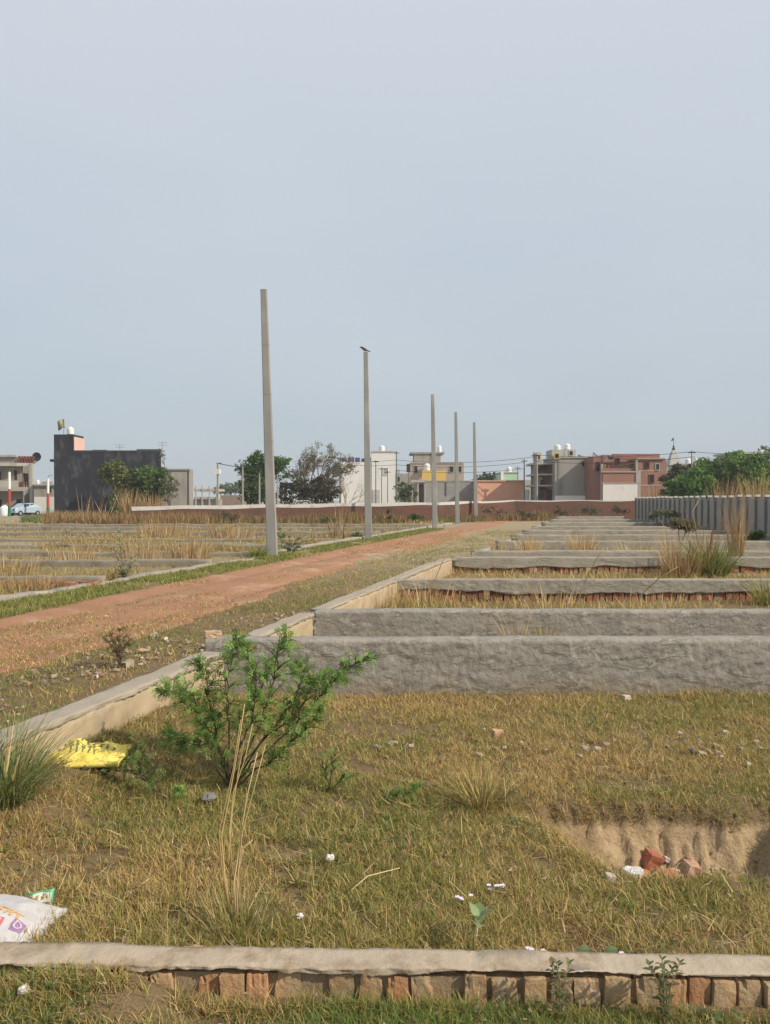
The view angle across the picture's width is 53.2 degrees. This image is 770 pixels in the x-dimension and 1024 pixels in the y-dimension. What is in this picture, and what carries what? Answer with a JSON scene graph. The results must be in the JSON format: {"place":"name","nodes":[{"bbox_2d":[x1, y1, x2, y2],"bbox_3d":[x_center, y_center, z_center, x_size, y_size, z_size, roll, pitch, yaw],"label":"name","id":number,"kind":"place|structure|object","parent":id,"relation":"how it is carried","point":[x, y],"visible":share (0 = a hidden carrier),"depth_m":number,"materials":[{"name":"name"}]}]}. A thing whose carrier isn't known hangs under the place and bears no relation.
{"place":"outdoors","nodes":[
{"label":"outdoors","id":0,"kind":"place"},
{"bbox_2d":[0,515,44,517],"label":"paved road","id":1,"kind":"structure","parent":0,"point":[15,516],"depth_m":69.83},
{"bbox_2d":[11,503,41,515],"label":"parked car","id":2,"kind":"object","parent":1,"relation":"on","point":[19,509],"visible":0.86,"depth_m":72.55,"materials":[{"name":"paint"}]},
{"bbox_2d":[0,520,465,594],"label":"field grass","id":3,"kind":"structure","parent":0,"point":[224,548],"depth_m":25.95,"materials":[{"name":"beige plant"}]},
{"bbox_2d":[0,520,516,672],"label":"dirt road","id":4,"kind":"structure","parent":0,"point":[246,583],"depth_m":12.21,"materials":[{"name":"brown soil"}]},
{"bbox_2d":[0,547,473,728],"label":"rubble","id":5,"kind":"object","parent":4,"relation":"on","point":[127,662],"visible":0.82,"depth_m":7.50,"materials":[{"name":"stone"}]},
{"bbox_2d":[0,530,521,727],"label":"verge grass","id":6,"kind":"structure","parent":0,"point":[86,639],"depth_m":9.71,"materials":[{"name":"plant"}]},
{"bbox_2d":[0,686,769,1023],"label":"dry grass","id":7,"kind":"structure","parent":0,"point":[138,898],"depth_m":3.52,"materials":[{"name":"plant"}]},
{"bbox_2d":[0,500,769,1023],"bbox_3d":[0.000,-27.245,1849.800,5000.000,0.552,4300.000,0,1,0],"label":"ground","id":8,"kind":"structure","parent":0,"point":[708,844],"depth_m":3.96,"materials":[{"name":"soil"}]},
{"bbox_2d":[0,455,33,514],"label":"building","id":9,"kind":"structure","parent":8,"relation":"on","point":[22,487],"depth_m":83.94,"materials":[{"name":"beige paint"}]},
{"bbox_2d":[0,549,40,575],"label":"reed clump","id":10,"kind":"object","parent":8,"relation":"on","point":[29,570],"visible":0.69,"depth_m":15.64,"materials":[{"name":"beige plant"}]},
{"bbox_2d":[0,894,66,941],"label":"white sack","id":11,"kind":"object","parent":8,"relation":"on","point":[18,914],"visible":0.78,"depth_m":2.83,"materials":[{"name":"white plastic"}]},
{"bbox_2d":[1,569,65,591],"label":"reed clump","id":12,"kind":"object","parent":8,"relation":"on","point":[39,582],"visible":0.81,"depth_m":13.48,"materials":[{"name":"beige plant"}]},
{"bbox_2d":[34,482,53,513],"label":"house","id":13,"kind":"structure","parent":8,"relation":"on","point":[40,495],"depth_m":89.71,"materials":[{"name":"grey paint"}]},
{"bbox_2d":[1,579,101,589],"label":"brick rubble","id":14,"kind":"object","parent":8,"relation":"on","point":[75,582],"visible":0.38,"depth_m":13.98,"materials":[{"name":"red brick"}]},
{"bbox_2d":[0,575,105,581],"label":"plot wall","id":15,"kind":"structure","parent":8,"relation":"on","point":[93,578],"depth_m":14.34,"materials":[{"name":"concrete"}]},
{"bbox_2d":[0,697,120,815],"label":"grass tuft","id":16,"kind":"object","parent":8,"relation":"on","point":[16,776],"visible":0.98,"depth_m":3.82,"materials":[{"name":"green plant"}]},
{"bbox_2d":[39,539,106,559],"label":"reed clump","id":17,"kind":"object","parent":8,"relation":"on","point":[77,555],"visible":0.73,"depth_m":19.47,"materials":[{"name":"beige plant"}]},
{"bbox_2d":[42,738,131,767],"bbox_3d":[-1.743,1.338,4.351,0.530,0.125,0.334,0,1,-6],"label":"yellow sack","id":18,"kind":"object","parent":8,"relation":"on","point":[109,753],"visible":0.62,"depth_m":4.28,"materials":[{"name":"yellow plastic"}]},
{"bbox_2d":[50,434,160,515],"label":"black building","id":19,"kind":"structure","parent":8,"relation":"on","point":[77,466],"depth_m":75.95,"materials":[{"name":"paint"}]},
{"bbox_2d":[0,558,212,566],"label":"plot wall","id":20,"kind":"structure","parent":8,"relation":"on","point":[108,563],"depth_m":18.38,"materials":[{"name":"concrete"}]},
{"bbox_2d":[0,651,224,768],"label":"boundary wall","id":21,"kind":"structure","parent":8,"relation":"on","point":[119,704],"depth_m":4.79,"materials":[{"name":"paint"}]},
{"bbox_2d":[95,458,140,513],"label":"bushy tree","id":22,"kind":"object","parent":8,"relation":"on","point":[118,474],"visible":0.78,"depth_m":72.62,"materials":[{"name":"green plant"}]},
{"bbox_2d":[102,626,136,667],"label":"bush","id":23,"kind":"object","parent":8,"relation":"on","point":[120,655],"visible":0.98,"depth_m":7.21,"materials":[{"name":"brown plant"}]},
{"bbox_2d":[38,509,212,523],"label":"roadside reeds","id":24,"kind":"object","parent":8,"relation":"on","point":[79,517],"visible":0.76,"depth_m":46.86,"materials":[{"name":"beige plant"}]},
{"bbox_2d":[0,550,253,556],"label":"plot wall","id":25,"kind":"structure","parent":8,"relation":"on","point":[107,554],"depth_m":21.58,"materials":[{"name":"concrete"}]},
{"bbox_2d":[113,529,141,576],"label":"milkweed plant","id":26,"kind":"object","parent":8,"relation":"on","point":[123,573],"visible":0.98,"depth_m":15.21,"materials":[{"name":"green plant"}]},
{"bbox_2d":[0,558,255,601],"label":"kerb wall","id":27,"kind":"structure","parent":8,"relation":"on","point":[6,597],"depth_m":14.35,"materials":[{"name":"paint"}]},
{"bbox_2d":[114,489,148,514],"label":"reed clump","id":28,"kind":"object","parent":8,"relation":"on","point":[126,504],"visible":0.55,"depth_m":53.62,"materials":[{"name":"beige plant"}]},
{"bbox_2d":[98,731,165,797],"bbox_3d":[-1.369,1.381,4.100,0.405,0.410,0.310,0,1,0],"label":"thorn sprout","id":29,"kind":"object","parent":8,"relation":"on","point":[150,783],"visible":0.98,"depth_m":4.11,"materials":[{"name":"green plant"}]},
{"bbox_2d":[114,533,172,558],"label":"reed clump","id":30,"kind":"object","parent":8,"relation":"on","point":[151,554],"visible":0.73,"depth_m":19.56,"materials":[{"name":"beige plant"}]},
{"bbox_2d":[122,463,177,506],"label":"bushy tree","id":31,"kind":"object","parent":8,"relation":"on","point":[150,481],"visible":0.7,"depth_m":72.95,"materials":[{"name":"green plant"}]},
{"bbox_2d":[0,544,302,548],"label":"plot wall","id":32,"kind":"structure","parent":8,"relation":"on","point":[21,546],"depth_m":25.14,"materials":[{"name":"concrete"}]},
{"bbox_2d":[133,517,194,537],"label":"reed clump","id":33,"kind":"object","parent":8,"relation":"on","point":[165,530],"visible":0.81,"depth_m":32.92,"materials":[{"name":"beige plant"}]},
{"bbox_2d":[0,538,336,541],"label":"plot wall","id":34,"kind":"structure","parent":8,"relation":"on","point":[102,539],"depth_m":29.11,"materials":[{"name":"concrete"}]},
{"bbox_2d":[158,448,179,505],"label":"straggly shrub","id":35,"kind":"object","parent":8,"relation":"on","point":[170,487],"visible":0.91,"depth_m":71.97,"materials":[{"name":"green plant"}]},
{"bbox_2d":[162,469,192,505],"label":"plain building","id":36,"kind":"structure","parent":8,"relation":"on","point":[184,477],"depth_m":79.96,"materials":[{"name":"grey paint"}]},
{"bbox_2d":[161,531,214,558],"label":"reed clump","id":37,"kind":"object","parent":8,"relation":"on","point":[191,554],"visible":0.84,"depth_m":20.58,"materials":[{"name":"beige plant"}]},
{"bbox_2d":[0,530,380,535],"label":"plot wall","id":38,"kind":"structure","parent":8,"relation":"on","point":[203,533],"depth_m":34.16,"materials":[{"name":"concrete"}]},
{"bbox_2d":[0,526,410,530],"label":"plot wall","id":39,"kind":"structure","parent":8,"relation":"on","point":[41,528],"depth_m":39.63,"materials":[{"name":"concrete"}]},
{"bbox_2d":[193,486,224,504],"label":"unfinished building","id":40,"kind":"structure","parent":8,"relation":"on","point":[202,500],"depth_m":110.11,"materials":[{"name":"grey paint"}]},
{"bbox_2d":[0,523,431,526],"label":"plot wall","id":41,"kind":"structure","parent":8,"relation":"on","point":[178,524],"depth_m":45.12,"materials":[{"name":"concrete"}]},
{"bbox_2d":[0,528,443,617],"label":"kerb grass","id":42,"kind":"structure","parent":8,"relation":"on","point":[182,574],"depth_m":15.05,"materials":[{"name":"green plant"}]},
{"bbox_2d":[205,521,256,538],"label":"reed clump","id":43,"kind":"object","parent":8,"relation":"on","point":[230,534],"visible":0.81,"depth_m":29.75,"materials":[{"name":"beige plant"}]},
{"bbox_2d":[165,863,300,946],"bbox_3d":[-0.562,1.453,2.812,0.506,0.253,0.473,0,1,0],"label":"grass tuft","id":44,"kind":"object","parent":8,"relation":"on","point":[223,911],"visible":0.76,"depth_m":2.86,"materials":[{"name":"green plant"}]},
{"bbox_2d":[218,704,265,924],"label":"straw stems","id":45,"kind":"object","parent":8,"relation":"on","point":[236,897],"visible":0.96,"depth_m":2.87,"materials":[{"name":"beige plant"}]},
{"bbox_2d":[237,476,264,504],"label":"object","id":46,"kind":"object","parent":8,"relation":"on","point":[251,494],"visible":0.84,"depth_m":73.42,"materials":[{"name":"green plant"}]},
{"bbox_2d":[234,449,292,503],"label":"leafy tree","id":47,"kind":"object","parent":8,"relation":"on","point":[251,470],"visible":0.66,"depth_m":75.58,"materials":[{"name":"green plant"}]},
{"bbox_2d":[149,623,379,789],"bbox_3d":[-0.674,1.091,4.301,1.313,0.928,0.704,0,1,0],"label":"thorn bush","id":48,"kind":"object","parent":8,"relation":"on","point":[181,692],"visible":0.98,"depth_m":4.27,"materials":[{"name":"green plant"}]},
{"bbox_2d":[260,289,277,554],"bbox_3d":[-3.251,-2.361,21.587,0.468,7.747,0.216,0,1,0],"label":"concrete pole","id":49,"kind":"object","parent":8,"relation":"on","point":[271,523],"visible":0.94,"depth_m":21.51,"materials":[{"name":"grey concrete"}]},
{"bbox_2d":[246,612,314,636],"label":"boundary wall","id":50,"kind":"structure","parent":8,"relation":"on","point":[300,623],"depth_m":7.64,"materials":[{"name":"paint"}]},
{"bbox_2d":[277,521,310,550],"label":"milkweed plant","id":51,"kind":"object","parent":8,"relation":"on","point":[288,544],"visible":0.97,"depth_m":23.60,"materials":[{"name":"green plant"}]},
{"bbox_2d":[275,477,317,504],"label":"bush","id":52,"kind":"object","parent":8,"relation":"on","point":[296,486],"visible":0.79,"depth_m":73.84,"materials":[{"name":"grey plant"}]},
{"bbox_2d":[282,441,358,502],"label":"bare tree","id":53,"kind":"object","parent":8,"relation":"on","point":[335,469],"visible":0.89,"depth_m":77.39,"materials":[{"name":"grey plant"}]},
{"bbox_2d":[300,473,341,503],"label":"bush","id":54,"kind":"object","parent":8,"relation":"on","point":[324,485],"visible":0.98,"depth_m":73.39,"materials":[{"name":"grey plant"}]},
{"bbox_2d":[315,749,362,791],"bbox_3d":[-0.251,1.416,4.168,0.292,0.275,0.151,1,1,33],"label":"thorn sprout","id":55,"kind":"object","parent":8,"relation":"on","point":[344,775],"visible":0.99,"depth_m":4.17,"materials":[{"name":"green plant"}]},
{"bbox_2d":[325,505,360,538],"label":"reed clump","id":56,"kind":"object","parent":8,"relation":"on","point":[340,529],"visible":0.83,"depth_m":29.91,"materials":[{"name":"beige plant"}]},
{"bbox_2d":[118,509,600,524],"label":"dry reeds","id":57,"kind":"object","parent":8,"relation":"on","point":[399,519],"visible":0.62,"depth_m":52.33,"materials":[{"name":"brown plant"}]},
{"bbox_2d":[278,522,452,551],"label":"kerb wall","id":58,"kind":"structure","parent":8,"relation":"on","point":[339,540],"depth_m":29.19,"materials":[{"name":"paint"}]},
{"bbox_2d":[364,352,371,538],"bbox_3d":[-0.684,-2.524,30.866,0.348,7.788,0.216,0,1,0],"label":"concrete pole","id":59,"kind":"object","parent":8,"relation":"on","point":[367,495],"visible":0.94,"depth_m":30.79,"materials":[{"name":"grey concrete"}]},
{"bbox_2d":[341,451,395,503],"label":"white building","id":60,"kind":"structure","parent":8,"relation":"on","point":[383,457],"depth_m":99.67,"materials":[{"name":"paint"}]},
{"bbox_2d":[310,558,451,635],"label":"boundary wall","id":61,"kind":"structure","parent":8,"relation":"on","point":[362,598],"depth_m":10.69,"materials":[{"name":"paint"}]},
{"bbox_2d":[132,500,634,520],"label":"compound wall","id":62,"kind":"structure","parent":8,"relation":"on","point":[405,509],"depth_m":56.40,"materials":[{"name":"brick"}]},
{"bbox_2d":[344,577,422,608],"bbox_3d":[-0.025,1.143,10.613,1.153,0.450,1.117,0,1,0],"label":"reed clump","id":63,"kind":"object","parent":8,"relation":"on","point":[394,598],"visible":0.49,"depth_m":10.55,"materials":[{"name":"beige plant"}]},
{"bbox_2d":[0,941,769,1008],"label":"wall","id":64,"kind":"structure","parent":8,"relation":"on","point":[720,980],"depth_m":2.50,"materials":[{"name":"brick"}]},
{"bbox_2d":[380,779,425,804],"bbox_3d":[0.073,1.495,4.056,0.291,0.149,0.141,0,1,-18],"label":"thorn sprout","id":65,"kind":"object","parent":8,"relation":"on","point":[411,791],"visible":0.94,"depth_m":4.05,"materials":[{"name":"green plant"}]},
{"bbox_2d":[392,481,418,501],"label":"leafy tree","id":66,"kind":"object","parent":8,"relation":"on","point":[408,488],"visible":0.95,"depth_m":95.65,"materials":[{"name":"green plant"}]},
{"bbox_2d":[399,578,458,607],"bbox_3d":[0.610,1.133,10.756,0.890,0.477,0.922,0,1,27],"label":"reed clump","id":67,"kind":"object","parent":8,"relation":"on","point":[425,603],"visible":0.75,"depth_m":10.84,"materials":[{"name":"beige plant"}]},
{"bbox_2d":[431,394,437,527],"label":"concrete pole","id":68,"kind":"object","parent":8,"relation":"on","point":[434,494],"visible":0.98,"depth_m":42.36,"materials":[{"name":"grey concrete"}]},
{"bbox_2d":[407,452,463,501],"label":"beige house","id":69,"kind":"structure","parent":8,"relation":"on","point":[419,477],"depth_m":105.91,"materials":[{"name":"paint"}]},
{"bbox_2d":[426,481,472,501],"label":"rough wall","id":70,"kind":"structure","parent":8,"relation":"on","point":[445,491],"depth_m":91.97,"materials":[{"name":"grey paint"}]},
{"bbox_2d":[454,412,459,523],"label":"concrete pole","id":71,"kind":"object","parent":8,"relation":"on","point":[457,518],"visible":0.98,"depth_m":51.31,"materials":[{"name":"grey concrete"}]},
{"bbox_2d":[473,422,477,516],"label":"concrete pole","id":72,"kind":"object","parent":8,"relation":"on","point":[475,475],"visible":0.93,"depth_m":58.66,"materials":[{"name":"grey concrete"}]},
{"bbox_2d":[470,902,490,950],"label":"seedling","id":73,"kind":"object","parent":8,"relation":"on","point":[479,911],"visible":0.95,"depth_m":2.71,"materials":[{"name":"green plant"}]},
{"bbox_2d":[424,751,542,816],"bbox_3d":[0.507,1.389,4.002,0.675,0.347,0.652,0,1,0],"label":"grass tuft","id":74,"kind":"object","parent":8,"relation":"on","point":[481,792],"visible":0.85,"depth_m":4.02,"materials":[{"name":"green plant"}]},
{"bbox_2d":[204,635,769,696],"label":"plot wall","id":75,"kind":"structure","parent":8,"relation":"on","point":[520,664],"depth_m":6.30,"materials":[{"name":"paint"}]},
{"bbox_2d":[473,480,528,500],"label":"salmon house","id":76,"kind":"structure","parent":8,"relation":"on","point":[495,490],"depth_m":87.97,"materials":[{"name":"paint"}]},
{"bbox_2d":[314,608,769,636],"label":"plot wall","id":77,"kind":"structure","parent":8,"relation":"on","point":[377,622],"depth_m":8.12,"materials":[{"name":"paint"}]},
{"bbox_2d":[515,582,591,608],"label":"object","id":78,"kind":"object","parent":8,"relation":"on","point":[537,601],"visible":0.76,"depth_m":10.49,"materials":[{"name":"beige plant"}]},
{"bbox_2d":[526,450,592,500],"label":"grey tank house","id":79,"kind":"structure","parent":8,"relation":"on","point":[562,478],"depth_m":81.98,"materials":[{"name":"paint"}]},
{"bbox_2d":[545,957,574,1023],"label":"weed seedling","id":80,"kind":"object","parent":8,"relation":"on","point":[559,994],"visible":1,"depth_m":2.38,"materials":[{"name":"green plant"}]},
{"bbox_2d":[560,530,600,549],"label":"reed clump","id":81,"kind":"object","parent":8,"relation":"on","point":[581,546],"visible":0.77,"depth_m":21.78,"materials":[{"name":"beige plant"}]},
{"bbox_2d":[397,578,769,601],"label":"plot wall","id":82,"kind":"structure","parent":8,"relation":"on","point":[609,589],"depth_m":11.37,"materials":[{"name":"paint"}]},
{"bbox_2d":[549,519,649,521],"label":"plot wall","id":83,"kind":"structure","parent":8,"relation":"on","point":[599,520],"depth_m":47.02,"materials":[{"name":"paint"}]},
{"bbox_2d":[541,522,671,525],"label":"plot wall","id":84,"kind":"structure","parent":8,"relation":"on","point":[599,523],"depth_m":40.52,"materials":[{"name":"paint"}]},
{"bbox_2d":[451,556,769,573],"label":"plot wall","id":85,"kind":"structure","parent":8,"relation":"on","point":[556,564],"depth_m":15.72,"materials":[{"name":"paint"}]},
{"bbox_2d":[471,550,769,556],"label":"plot wall","id":86,"kind":"structure","parent":8,"relation":"on","point":[607,553],"depth_m":18.22,"materials":[{"name":"paint"}]},
{"bbox_2d":[532,526,709,529],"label":"plot wall","id":87,"kind":"structure","parent":8,"relation":"on","point":[603,528],"depth_m":35.02,"materials":[{"name":"paint"}]},
{"bbox_2d":[585,454,666,499],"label":"red brick house","id":88,"kind":"structure","parent":8,"relation":"on","point":[631,478],"depth_m":78.69,"materials":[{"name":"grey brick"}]},
{"bbox_2d":[495,540,769,550],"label":"plot wall","id":89,"kind":"structure","parent":8,"relation":"on","point":[562,545],"depth_m":22.52,"materials":[{"name":"paint"}]},
{"bbox_2d":[522,530,742,534],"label":"plot wall","id":90,"kind":"structure","parent":8,"relation":"on","point":[596,532],"depth_m":30.52,"materials":[{"name":"paint"}]},
{"bbox_2d":[511,534,769,540],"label":"plot wall","id":91,"kind":"structure","parent":8,"relation":"on","point":[623,537],"depth_m":26.52,"materials":[{"name":"paint"}]},
{"bbox_2d":[642,847,664,871],"bbox_3d":[1.348,1.761,3.885,0.118,0.127,0.084,0,1,-17],"label":"broken brick","id":92,"kind":"object","parent":8,"relation":"on","point":[649,857],"visible":0.92,"depth_m":3.86,"materials":[{"name":"brick"}]},
{"bbox_2d":[642,954,685,1023],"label":"weed seedling","id":93,"kind":"object","parent":8,"relation":"on","point":[664,997],"visible":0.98,"depth_m":2.36,"materials":[{"name":"green plant"}]},
{"bbox_2d":[657,462,694,484],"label":"leafy tree","id":94,"kind":"object","parent":8,"relation":"on","point":[677,468],"visible":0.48,"depth_m":73.90,"materials":[{"name":"green plant"}]},
{"bbox_2d":[665,517,701,540],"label":"shrub","id":95,"kind":"object","parent":8,"relation":"on","point":[676,523],"visible":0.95,"depth_m":24.94,"materials":[{"name":"green plant"}]},
{"bbox_2d":[645,528,725,577],"bbox_3d":[5.711,0.771,14.720,1.585,1.029,1.456,0,1,18],"label":"reed clump","id":96,"kind":"object","parent":8,"relation":"on","point":[683,569],"visible":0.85,"depth_m":14.57,"materials":[{"name":"beige plant"}]},
{"bbox_2d":[660,465,717,498],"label":"leafy tree","id":97,"kind":"object","parent":8,"relation":"on","point":[691,483],"visible":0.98,"depth_m":65.30,"materials":[{"name":"green plant"}]},
{"bbox_2d":[680,859,702,879],"bbox_3d":[1.294,1.513,3.245,0.082,0.078,0.072,0,1,-11],"label":"broken brick","id":98,"kind":"object","parent":8,"relation":"on","point":[691,866],"visible":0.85,"depth_m":3.22,"materials":[{"name":"pink brick"}]},
{"bbox_2d":[635,495,769,533],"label":"precast fence","id":99,"kind":"object","parent":8,"relation":"on","point":[759,510],"visible":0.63,"depth_m":36.04,"materials":[{"name":"grey concrete"}]},
{"bbox_2d":[680,450,739,498],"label":"leafy tree","id":100,"kind":"object","parent":8,"relation":"on","point":[714,467],"visible":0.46,"depth_m":69.30,"materials":[{"name":"green plant"}]},
{"bbox_2d":[663,529,758,577],"bbox_3d":[6.297,0.801,14.836,1.866,0.970,1.968,0,1,0],"label":"grass tuft","id":101,"kind":"object","parent":8,"relation":"on","point":[718,563],"visible":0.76,"depth_m":14.68,"materials":[{"name":"green plant"}]},
{"bbox_2d":[711,491,754,569],"bbox_3d":[7.550,0.368,16.578,0.871,1.804,1.081,0,1,0],"label":"reed clump","id":102,"kind":"object","parent":8,"relation":"on","point":[734,537],"visible":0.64,"depth_m":16.51,"materials":[{"name":"beige plant"}]},
{"bbox_2d":[720,450,769,498],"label":"leafy tree","id":103,"kind":"object","parent":8,"relation":"on","point":[747,465],"visible":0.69,"depth_m":67.29,"materials":[{"name":"green plant"}]},
{"bbox_2d":[733,571,769,605],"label":"grass tuft","id":104,"kind":"object","parent":8,"relation":"on","point":[762,594],"visible":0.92,"depth_m":10.91,"materials":[{"name":"green plant"}]},
{"bbox_2d":[736,472,769,520],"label":"reed clump","id":105,"kind":"object","parent":8,"relation":"on","point":[761,490],"visible":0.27,"depth_m":53.73,"materials":[{"name":"beige plant"}]},
{"bbox_2d":[0,958,769,1023],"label":"green grass","id":106,"kind":"structure","parent":0,"point":[488,1017],"depth_m":2.38,"materials":[{"name":"green plant"}]},
{"bbox_2d":[0,0,769,499],"label":"sky","id":107,"kind":"structure","parent":0,"point":[546,221],"materials":[{"name":"blue"}]},
{"bbox_2d":[318,525,769,635],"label":"plot grass","id":108,"kind":"structure","parent":0,"point":[599,575],"depth_m":11.26,"materials":[{"name":"beige plant"}]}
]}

